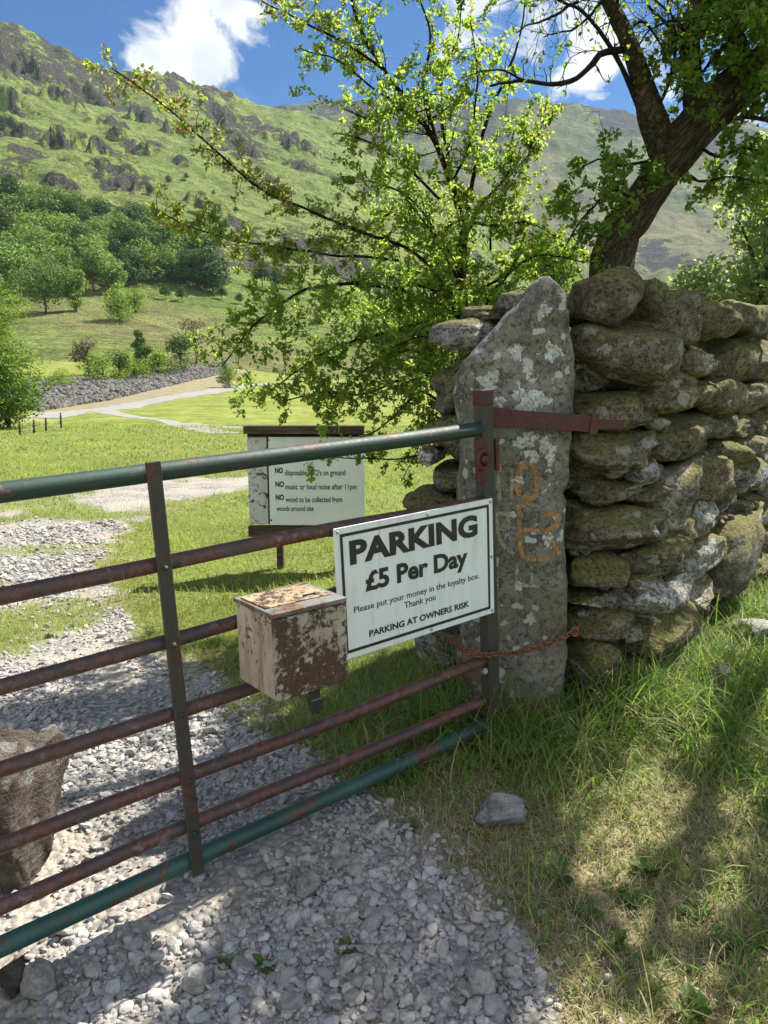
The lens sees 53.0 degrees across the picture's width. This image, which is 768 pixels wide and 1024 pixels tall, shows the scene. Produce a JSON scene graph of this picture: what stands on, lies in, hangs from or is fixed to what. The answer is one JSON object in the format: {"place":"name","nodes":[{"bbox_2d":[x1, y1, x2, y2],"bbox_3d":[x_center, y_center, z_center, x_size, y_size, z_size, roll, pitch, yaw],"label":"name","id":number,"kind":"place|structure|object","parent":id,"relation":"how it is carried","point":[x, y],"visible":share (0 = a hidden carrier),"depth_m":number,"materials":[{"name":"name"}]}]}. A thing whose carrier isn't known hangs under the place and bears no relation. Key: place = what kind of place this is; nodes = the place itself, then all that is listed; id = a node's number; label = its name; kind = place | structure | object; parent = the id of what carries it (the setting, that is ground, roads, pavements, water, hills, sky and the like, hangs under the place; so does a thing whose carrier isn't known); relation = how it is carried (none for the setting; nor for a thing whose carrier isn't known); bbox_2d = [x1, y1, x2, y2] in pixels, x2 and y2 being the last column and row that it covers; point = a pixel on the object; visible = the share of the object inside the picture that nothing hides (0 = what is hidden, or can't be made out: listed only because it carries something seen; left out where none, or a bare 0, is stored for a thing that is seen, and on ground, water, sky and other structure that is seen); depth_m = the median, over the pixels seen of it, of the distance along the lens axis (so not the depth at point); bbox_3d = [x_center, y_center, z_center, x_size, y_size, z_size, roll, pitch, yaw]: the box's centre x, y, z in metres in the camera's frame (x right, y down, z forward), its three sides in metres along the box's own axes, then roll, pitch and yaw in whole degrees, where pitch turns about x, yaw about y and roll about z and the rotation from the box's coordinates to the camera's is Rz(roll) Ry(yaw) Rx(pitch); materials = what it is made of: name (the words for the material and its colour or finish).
{"place":"outdoors","nodes":[
{"label":"outdoors","id":0,"kind":"place"},
{"bbox_2d":[82,409,236,433],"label":"path","id":1,"kind":"structure","parent":0,"point":[122,414],"depth_m":32.85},
{"bbox_2d":[18,381,332,417],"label":"path","id":2,"kind":"structure","parent":0,"point":[121,406],"depth_m":53.74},
{"bbox_2d":[0,361,440,425],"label":"field","id":3,"kind":"structure","parent":0,"point":[212,409],"depth_m":44.67,"materials":[{"name":"plant"}]},
{"bbox_2d":[45,367,81,385],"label":"bush","id":4,"kind":"object","parent":3,"relation":"on","point":[61,377],"visible":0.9,"depth_m":67.62,"materials":[{"name":"green plant"}]},
{"bbox_2d":[65,336,109,375],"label":"bush","id":5,"kind":"object","parent":3,"relation":"on","point":[80,351],"visible":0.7,"depth_m":83.86,"materials":[{"name":"brown plant"}]},
{"bbox_2d":[77,349,127,380],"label":"bush","id":6,"kind":"object","parent":3,"relation":"on","point":[95,367],"visible":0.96,"depth_m":73.59,"materials":[{"name":"green plant"}]},
{"bbox_2d":[103,351,133,379],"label":"bush","id":7,"kind":"object","parent":3,"relation":"on","point":[121,359],"visible":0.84,"depth_m":77.65,"materials":[{"name":"green plant"}]},
{"bbox_2d":[17,361,229,410],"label":"river boulders","id":8,"kind":"object","parent":3,"relation":"on","point":[87,390],"visible":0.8,"depth_m":67.63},
{"bbox_2d":[117,352,151,376],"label":"bush","id":9,"kind":"object","parent":3,"relation":"on","point":[136,368],"visible":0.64,"depth_m":81.56,"materials":[{"name":"green plant"}]},
{"bbox_2d":[130,329,146,359],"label":"broadleaf tree","id":10,"kind":"object","parent":3,"relation":"on","point":[139,340],"visible":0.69,"depth_m":104.34,"materials":[{"name":"green plant"}]},
{"bbox_2d":[132,345,156,375],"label":"bush","id":11,"kind":"object","parent":3,"relation":"on","point":[144,350],"visible":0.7,"depth_m":86.07,"materials":[{"name":"green plant"}]},
{"bbox_2d":[145,348,172,372],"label":"bush","id":12,"kind":"object","parent":3,"relation":"on","point":[157,356],"visible":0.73,"depth_m":89.31,"materials":[{"name":"green plant"}]},
{"bbox_2d":[163,334,197,369],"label":"bush","id":13,"kind":"object","parent":3,"relation":"on","point":[173,345],"visible":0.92,"depth_m":94.08,"materials":[{"name":"green plant"}]},
{"bbox_2d":[175,317,206,363],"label":"thorn tree","id":14,"kind":"object","parent":3,"relation":"on","point":[192,327],"visible":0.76,"depth_m":108.49,"materials":[{"name":"brown plant"}]},
{"bbox_2d":[215,366,241,387],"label":"bush","id":15,"kind":"object","parent":3,"relation":"on","point":[226,370],"visible":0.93,"depth_m":78.40,"materials":[{"name":"green plant"}]},
{"bbox_2d":[468,279,527,322],"bbox_3d":[9.460,-13.754,62.390,6.371,9.635,6.095,6,11,32],"label":"broadleaf tree","id":16,"kind":"object","parent":3,"relation":"on","point":[521,288],"visible":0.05,"depth_m":61.00,"materials":[{"name":"green plant"}]},
{"bbox_2d":[504,228,581,331],"bbox_3d":[11.481,-12.826,51.573,6.493,11.735,5.457,8,12,41],"label":"broadleaf tree","id":17,"kind":"object","parent":3,"relation":"on","point":[560,276],"visible":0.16,"depth_m":50.52,"materials":[{"name":"green plant"}]},
{"bbox_2d":[667,258,739,301],"bbox_3d":[19.819,-11.130,48.296,5.287,9.339,5.485,0,9,0],"label":"broadleaf tree","id":18,"kind":"object","parent":3,"relation":"on","point":[684,276],"visible":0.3,"depth_m":47.28,"materials":[{"name":"green plant"}]},
{"bbox_2d":[702,131,767,340],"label":"broadleaf tree","id":19,"kind":"object","parent":3,"relation":"on","point":[754,244],"visible":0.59,"depth_m":47.67,"materials":[{"name":"green plant"}]},
{"bbox_2d":[0,21,533,380],"bbox_3d":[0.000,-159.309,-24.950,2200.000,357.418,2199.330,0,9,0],"label":"hillside","id":20,"kind":"structure","parent":0,"point":[65,123],"depth_m":439.25,"materials":[{"name":"plant"}]},
{"bbox_2d":[0,241,23,276],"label":"broadleaf tree","id":21,"kind":"object","parent":20,"relation":"on","point":[4,255],"visible":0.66,"depth_m":204.31,"materials":[{"name":"green plant"}]},
{"bbox_2d":[0,170,24,199],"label":"broadleaf tree","id":22,"kind":"object","parent":20,"relation":"on","point":[10,187],"visible":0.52,"depth_m":277.95,"materials":[{"name":"green plant"}]},
{"bbox_2d":[1,233,31,253],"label":"broadleaf tree","id":23,"kind":"object","parent":20,"relation":"on","point":[12,239],"visible":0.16,"depth_m":213.50,"materials":[{"name":"green plant"}]},
{"bbox_2d":[0,203,36,236],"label":"broadleaf tree","id":24,"kind":"object","parent":20,"relation":"on","point":[6,220],"visible":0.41,"depth_m":236.02,"materials":[{"name":"green plant"}]},
{"bbox_2d":[2,192,34,220],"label":"broadleaf tree","id":25,"kind":"object","parent":20,"relation":"on","point":[12,201],"visible":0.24,"depth_m":249.59,"materials":[{"name":"green plant"}]},
{"bbox_2d":[3,266,35,300],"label":"broadleaf tree","id":26,"kind":"object","parent":20,"relation":"on","point":[13,284],"visible":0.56,"depth_m":194.36,"materials":[{"name":"green plant"}]},
{"bbox_2d":[0,241,40,281],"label":"broadleaf tree","id":27,"kind":"object","parent":20,"relation":"on","point":[22,257],"visible":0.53,"depth_m":207.12,"materials":[{"name":"green plant"}]},
{"bbox_2d":[0,211,50,238],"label":"broadleaf tree","id":28,"kind":"object","parent":20,"relation":"on","point":[23,223],"visible":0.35,"depth_m":230.68,"materials":[{"name":"green plant"}]},
{"bbox_2d":[13,182,45,198],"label":"broadleaf tree","id":29,"kind":"object","parent":20,"relation":"on","point":[29,190],"visible":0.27,"depth_m":274.46,"materials":[{"name":"green plant"}]},
{"bbox_2d":[18,192,60,220],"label":"broadleaf tree","id":30,"kind":"object","parent":20,"relation":"on","point":[37,201],"visible":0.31,"depth_m":248.46,"materials":[{"name":"green plant"}]},
{"bbox_2d":[22,238,56,262],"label":"broadleaf tree","id":31,"kind":"object","parent":20,"relation":"on","point":[41,251],"visible":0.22,"depth_m":212.92,"materials":[{"name":"green plant"}]},
{"bbox_2d":[17,226,62,258],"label":"broadleaf tree","id":32,"kind":"object","parent":20,"relation":"on","point":[42,239],"visible":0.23,"depth_m":218.22,"materials":[{"name":"green plant"}]},
{"bbox_2d":[9,257,77,313],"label":"oak tree","id":33,"kind":"object","parent":20,"relation":"on","point":[46,287],"visible":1,"depth_m":173.71,"materials":[{"name":"green plant"}]},
{"bbox_2d":[28,208,59,237],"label":"broadleaf tree","id":34,"kind":"object","parent":20,"relation":"on","point":[42,218],"visible":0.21,"depth_m":235.00,"materials":[{"name":"green plant"}]},
{"bbox_2d":[25,253,66,285],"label":"broadleaf tree","id":35,"kind":"object","parent":20,"relation":"on","point":[45,259],"visible":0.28,"depth_m":208.32,"materials":[{"name":"green plant"}]},
{"bbox_2d":[34,187,77,216],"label":"broadleaf tree","id":36,"kind":"object","parent":20,"relation":"on","point":[58,195],"visible":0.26,"depth_m":254.42,"materials":[{"name":"green plant"}]},
{"bbox_2d":[45,220,76,249],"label":"broadleaf tree","id":37,"kind":"object","parent":20,"relation":"on","point":[61,237],"visible":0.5,"depth_m":228.60,"materials":[{"name":"green plant"}]},
{"bbox_2d":[39,212,84,236],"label":"broadleaf tree","id":38,"kind":"object","parent":20,"relation":"on","point":[64,219],"visible":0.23,"depth_m":234.36,"materials":[{"name":"green plant"}]},
{"bbox_2d":[55,195,89,224],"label":"broadleaf tree","id":39,"kind":"object","parent":20,"relation":"on","point":[74,205],"visible":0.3,"depth_m":255.51,"materials":[{"name":"green plant"}]},
{"bbox_2d":[51,244,94,277],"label":"broadleaf tree","id":40,"kind":"object","parent":20,"relation":"on","point":[65,255],"visible":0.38,"depth_m":214.97,"materials":[{"name":"green plant"}]},
{"bbox_2d":[60,269,88,311],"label":"broadleaf tree","id":41,"kind":"object","parent":20,"relation":"on","point":[73,293],"visible":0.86,"depth_m":179.17,"materials":[{"name":"green plant"}]},
{"bbox_2d":[59,221,93,251],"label":"broadleaf tree","id":42,"kind":"object","parent":20,"relation":"on","point":[78,230],"visible":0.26,"depth_m":230.15,"materials":[{"name":"green plant"}]},
{"bbox_2d":[61,233,112,277],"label":"broadleaf tree","id":43,"kind":"object","parent":20,"relation":"on","point":[80,245],"visible":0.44,"depth_m":220.98,"materials":[{"name":"green plant"}]},
{"bbox_2d":[67,244,115,291],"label":"broadleaf tree","id":44,"kind":"object","parent":20,"relation":"on","point":[94,258],"visible":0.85,"depth_m":210.32,"materials":[{"name":"green plant"}]},
{"bbox_2d":[85,196,112,232],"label":"broadleaf tree","id":45,"kind":"object","parent":20,"relation":"on","point":[99,207],"visible":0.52,"depth_m":267.85,"materials":[{"name":"green plant"}]},
{"bbox_2d":[81,215,124,248],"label":"broadleaf tree","id":46,"kind":"object","parent":20,"relation":"on","point":[99,229],"visible":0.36,"depth_m":240.23,"materials":[{"name":"green plant"}]},
{"bbox_2d":[89,257,129,291],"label":"broadleaf tree","id":47,"kind":"object","parent":20,"relation":"on","point":[118,271],"visible":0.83,"depth_m":214.16,"materials":[{"name":"green plant"}]},
{"bbox_2d":[101,238,133,267],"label":"broadleaf tree","id":48,"kind":"object","parent":20,"relation":"on","point":[113,249],"visible":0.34,"depth_m":229.30,"materials":[{"name":"green plant"}]},
{"bbox_2d":[100,281,136,321],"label":"broadleaf tree","id":49,"kind":"object","parent":20,"relation":"on","point":[120,312],"visible":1,"depth_m":171.19,"materials":[{"name":"green plant"}]},
{"bbox_2d":[102,210,136,235],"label":"broadleaf tree","id":50,"kind":"object","parent":20,"relation":"on","point":[116,221],"visible":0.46,"depth_m":248.85,"materials":[{"name":"green plant"}]},
{"bbox_2d":[109,201,146,222],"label":"broadleaf tree","id":51,"kind":"object","parent":20,"relation":"on","point":[128,212],"visible":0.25,"depth_m":269.89,"materials":[{"name":"green plant"}]},
{"bbox_2d":[113,221,152,270],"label":"broadleaf tree","id":52,"kind":"object","parent":20,"relation":"on","point":[127,233],"visible":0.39,"depth_m":234.56,"materials":[{"name":"green plant"}]},
{"bbox_2d":[118,247,153,284],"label":"broadleaf tree","id":53,"kind":"object","parent":20,"relation":"on","point":[136,258],"visible":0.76,"depth_m":225.80,"materials":[{"name":"green plant"}]},
{"bbox_2d":[124,287,150,311],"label":"bush","id":54,"kind":"object","parent":20,"relation":"on","point":[141,295],"visible":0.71,"depth_m":186.99,"materials":[{"name":"green plant"}]},
{"bbox_2d":[122,236,168,281],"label":"broadleaf tree","id":55,"kind":"object","parent":20,"relation":"on","point":[147,256],"visible":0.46,"depth_m":231.68,"materials":[{"name":"green plant"}]},
{"bbox_2d":[131,214,162,251],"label":"broadleaf tree","id":56,"kind":"object","parent":20,"relation":"on","point":[151,227],"visible":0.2,"depth_m":249.13,"materials":[{"name":"green plant"}]},
{"bbox_2d":[140,231,169,268],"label":"broadleaf tree","id":57,"kind":"object","parent":20,"relation":"on","point":[152,237],"visible":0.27,"depth_m":245.32,"materials":[{"name":"green plant"}]},
{"bbox_2d":[148,213,186,248],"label":"broadleaf tree","id":58,"kind":"object","parent":20,"relation":"on","point":[165,233],"visible":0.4,"depth_m":251.88,"materials":[{"name":"green plant"}]},
{"bbox_2d":[153,245,192,282],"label":"broadleaf tree","id":59,"kind":"object","parent":20,"relation":"on","point":[166,260],"visible":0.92,"depth_m":237.13,"materials":[{"name":"green plant"}]},
{"bbox_2d":[157,234,192,271],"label":"broadleaf tree","id":60,"kind":"object","parent":20,"relation":"on","point":[177,246],"visible":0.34,"depth_m":245.32,"materials":[{"name":"green plant"}]},
{"bbox_2d":[174,248,217,287],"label":"broadleaf tree","id":61,"kind":"object","parent":20,"relation":"on","point":[188,260],"visible":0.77,"depth_m":236.31,"materials":[{"name":"green plant"}]},
{"bbox_2d":[179,228,222,274],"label":"broadleaf tree","id":62,"kind":"object","parent":20,"relation":"on","point":[203,237],"visible":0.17,"depth_m":244.87,"materials":[{"name":"green plant"}]},
{"bbox_2d":[191,245,232,292],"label":"broadleaf tree","id":63,"kind":"object","parent":20,"relation":"on","point":[218,275],"visible":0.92,"depth_m":236.03,"materials":[{"name":"green plant"}]},
{"bbox_2d":[250,259,273,287],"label":"thorn bush","id":64,"kind":"object","parent":20,"relation":"on","point":[264,270],"visible":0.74,"depth_m":262.78,"materials":[{"name":"green plant"}]},
{"bbox_2d":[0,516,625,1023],"bbox_3d":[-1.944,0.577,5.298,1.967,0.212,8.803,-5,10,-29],"label":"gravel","id":65,"kind":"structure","parent":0,"point":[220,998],"depth_m":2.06,"materials":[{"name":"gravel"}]},
{"bbox_2d":[0,954,25,999],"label":"loose stone","id":66,"kind":"object","parent":65,"relation":"on","point":[11,974],"visible":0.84,"depth_m":1.86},
{"bbox_2d":[20,957,57,1000],"bbox_3d":[-0.834,1.137,1.864,0.087,0.100,0.070,0,9,0],"label":"loose stone","id":67,"kind":"object","parent":65,"relation":"on","point":[38,981],"visible":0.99,"depth_m":1.84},
{"bbox_2d":[182,964,212,995],"bbox_3d":[-0.450,1.125,1.858,0.066,0.054,0.061,3,9,16],"label":"loose stone","id":68,"kind":"object","parent":65,"relation":"on","point":[196,978],"visible":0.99,"depth_m":1.84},
{"bbox_2d":[296,870,321,898],"bbox_3d":[-0.213,1.024,2.119,0.076,0.068,0.064,-7,11,-37],"label":"loose stone","id":69,"kind":"object","parent":65,"relation":"on","point":[308,883],"visible":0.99,"depth_m":2.10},
{"bbox_2d":[467,959,496,996],"bbox_3d":[0.230,1.111,1.823,0.070,0.070,0.077,0,9,0],"label":"loose stone","id":70,"kind":"object","parent":65,"relation":"on","point":[481,981],"visible":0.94,"depth_m":1.80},
{"bbox_2d":[0,426,767,1023],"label":"ground","id":71,"kind":"structure","parent":0,"point":[122,500],"depth_m":2.42,"materials":[{"name":"plant"}]},
{"bbox_2d":[0,286,51,426],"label":"birch tree","id":72,"kind":"object","parent":71,"relation":"on","point":[5,340],"visible":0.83,"depth_m":24.43,"materials":[{"name":"green plant"}]},
{"bbox_2d":[0,342,56,428],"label":"bush","id":73,"kind":"object","parent":71,"relation":"on","point":[8,423],"visible":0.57,"depth_m":24.84,"materials":[{"name":"green plant"}]},
{"bbox_2d":[0,722,68,894],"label":"boulder","id":74,"kind":"object","parent":71,"relation":"on","point":[30,796],"visible":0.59,"depth_m":2.32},
{"bbox_2d":[0,421,452,757],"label":"lawn","id":75,"kind":"structure","parent":71,"relation":"on","point":[175,540],"depth_m":7.22,"materials":[{"name":"plant"}]},
{"bbox_2d":[252,953,275,972],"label":"weed","id":76,"kind":"object","parent":71,"relation":"on","point":[259,959],"visible":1,"depth_m":1.91,"materials":[{"name":"green plant"}]},
{"bbox_2d":[243,425,364,568],"bbox_3d":[-0.609,0.021,6.109,0.947,1.408,0.180,0,9,0],"label":"notice board","id":77,"kind":"object","parent":71,"relation":"on","point":[283,497],"visible":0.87,"depth_m":6.03,"materials":[{"name":"white wood"}]},
{"bbox_2d":[81,0,591,488],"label":"hawthorn tree","id":78,"kind":"object","parent":71,"relation":"on","point":[455,293],"visible":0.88,"depth_m":4.18,"materials":[{"name":"green plant"}]},
{"bbox_2d":[336,935,357,956],"bbox_3d":[-0.091,1.095,1.932,0.057,0.020,0.072,0,9,0],"label":"weed","id":79,"kind":"object","parent":71,"relation":"on","point":[345,941],"visible":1,"depth_m":1.95,"materials":[{"name":"green plant"}]},
{"bbox_2d":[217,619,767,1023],"bbox_3d":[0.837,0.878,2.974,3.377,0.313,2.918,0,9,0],"label":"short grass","id":80,"kind":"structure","parent":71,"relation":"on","point":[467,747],"depth_m":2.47,"materials":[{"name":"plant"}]},
{"bbox_2d":[475,792,526,825],"bbox_3d":[0.360,0.928,2.385,0.161,0.086,0.135,0,9,0],"label":"loose stone","id":81,"kind":"object","parent":71,"relation":"on","point":[495,808],"visible":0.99,"depth_m":2.35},
{"bbox_2d":[252,559,767,1023],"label":"tall grass","id":82,"kind":"structure","parent":71,"relation":"on","point":[667,692],"depth_m":2.81,"materials":[{"name":"plant"}]},
{"bbox_2d":[452,276,575,724],"bbox_3d":[0.485,0.128,2.969,0.462,1.988,0.264,0,9,0],"label":"stone gatepost","id":83,"kind":"object","parent":71,"relation":"on","point":[521,356],"visible":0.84,"depth_m":2.83,"materials":[{"name":"grey stone"}]},
{"bbox_2d":[0,389,499,958],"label":"metal gate","id":84,"kind":"structure","parent":83,"relation":"attached to","point":[170,641],"depth_m":2.06,"materials":[{"name":"metal"}]},
{"bbox_2d":[233,582,347,714],"bbox_3d":[-0.255,0.378,2.106,0.235,0.317,0.216,-7,11,-37],"label":"money box","id":85,"kind":"object","parent":84,"relation":"attached to","point":[292,641],"visible":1,"depth_m":2.03,"materials":[{"name":"wood"}]},
{"bbox_2d":[271,603,347,701],"bbox_3d":[-0.191,0.367,2.024,0.232,0.226,0.007,-7,11,-37],"label":"panel","id":86,"kind":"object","parent":85,"relation":"in","point":[310,648],"depth_m":2.02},
{"bbox_2d":[333,498,493,659],"bbox_3d":[0.121,0.203,2.486,0.679,0.445,0.010,-7,11,-37],"label":"parking sign","id":87,"kind":"object","parent":84,"relation":"attached to","point":[402,578],"visible":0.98,"depth_m":2.46,"materials":[{"name":"metal"}]},
{"bbox_2d":[450,625,579,657],"bbox_3d":[0.516,0.484,2.822,0.551,0.108,0.142,-3,10,-19],"label":"chain","id":88,"kind":"object","parent":84,"relation":"attached to","point":[574,630],"visible":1,"depth_m":2.84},
{"bbox_2d":[493,407,624,434],"bbox_3d":[0.627,-0.324,2.741,0.497,0.097,0.064,-1,9,-6],"label":"hinge strap","id":89,"kind":"object","parent":83,"relation":"attached to","point":[591,424],"visible":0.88,"depth_m":2.73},
{"bbox_2d":[547,851,573,886],"bbox_3d":[0.492,1.010,2.175,0.070,0.034,0.126,0,9,0],"label":"weed","id":90,"kind":"object","parent":71,"relation":"on","point":[568,879],"visible":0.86,"depth_m":2.19,"materials":[{"name":"green plant"}]},
{"bbox_2d":[402,265,767,698],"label":"dry stone wall","id":91,"kind":"structure","parent":71,"relation":"on","point":[665,493],"depth_m":3.11,"materials":[{"name":"stone"}]},
{"bbox_2d":[572,902,604,922],"bbox_3d":[0.535,1.057,2.041,0.059,0.020,0.084,-7,11,-37],"label":"weed","id":92,"kind":"object","parent":71,"relation":"on","point":[592,913],"visible":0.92,"depth_m":2.04,"materials":[{"name":"green plant"}]},
{"bbox_2d":[463,0,767,277],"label":"leaning tree","id":93,"kind":"object","parent":71,"relation":"on","point":[713,108],"visible":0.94,"depth_m":3.97,"materials":[{"name":"green plant"}]},
{"bbox_2d":[605,928,626,950],"bbox_3d":[0.584,1.077,1.939,0.053,0.033,0.110,3,10,20],"label":"weed","id":94,"kind":"object","parent":71,"relation":"on","point":[619,936],"visible":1,"depth_m":1.95,"materials":[{"name":"green plant"}]},
{"bbox_2d":[621,889,652,906],"bbox_3d":[0.686,1.048,2.081,0.093,0.030,0.074,0,9,0],"label":"weed","id":95,"kind":"object","parent":71,"relation":"on","point":[628,898],"visible":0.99,"depth_m":2.09,"materials":[{"name":"green plant"}]},
{"bbox_2d":[631,858,666,873],"bbox_3d":[0.752,1.011,2.200,0.094,0.028,0.084,5,10,27],"label":"weed","id":96,"kind":"object","parent":71,"relation":"on","point":[641,863],"visible":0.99,"depth_m":2.20,"materials":[{"name":"green plant"}]},
{"bbox_2d":[672,982,712,1023],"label":"weed","id":97,"kind":"object","parent":71,"relation":"on","point":[683,988],"visible":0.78,"depth_m":1.78,"materials":[{"name":"green plant"}]},
{"bbox_2d":[679,899,711,917],"bbox_3d":[0.827,1.056,2.046,0.085,0.025,0.072,0,9,0],"label":"weed","id":98,"kind":"object","parent":71,"relation":"on","point":[693,912],"visible":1,"depth_m":2.05,"materials":[{"name":"green plant"}]},
{"bbox_2d":[700,662,730,698],"bbox_3d":[1.385,0.725,3.220,0.121,0.213,0.133,0,9,0],"label":"loose stone","id":99,"kind":"object","parent":71,"relation":"on","point":[723,666],"visible":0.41,"depth_m":3.17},
{"bbox_2d":[713,926,754,952],"bbox_3d":[0.890,1.088,1.951,0.092,0.026,0.086,0,9,0],"label":"weed","id":100,"kind":"object","parent":71,"relation":"on","point":[723,936],"visible":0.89,"depth_m":1.95,"materials":[{"name":"green plant"}]},
{"bbox_2d":[723,618,767,644],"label":"loose stone","id":101,"kind":"object","parent":71,"relation":"on","point":[757,626],"visible":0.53,"depth_m":3.82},
{"bbox_2d":[0,0,767,127],"label":"sky","id":102,"kind":"structure","parent":0,"point":[222,44],"materials":[{"name":"blue"}]},
{"bbox_2d":[272,98,767,300],"bbox_3d":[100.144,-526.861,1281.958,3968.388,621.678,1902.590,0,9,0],"label":"hill","id":103,"kind":"structure","parent":0,"point":[673,237],"depth_m":1421.89,"materials":[{"name":"plant"}]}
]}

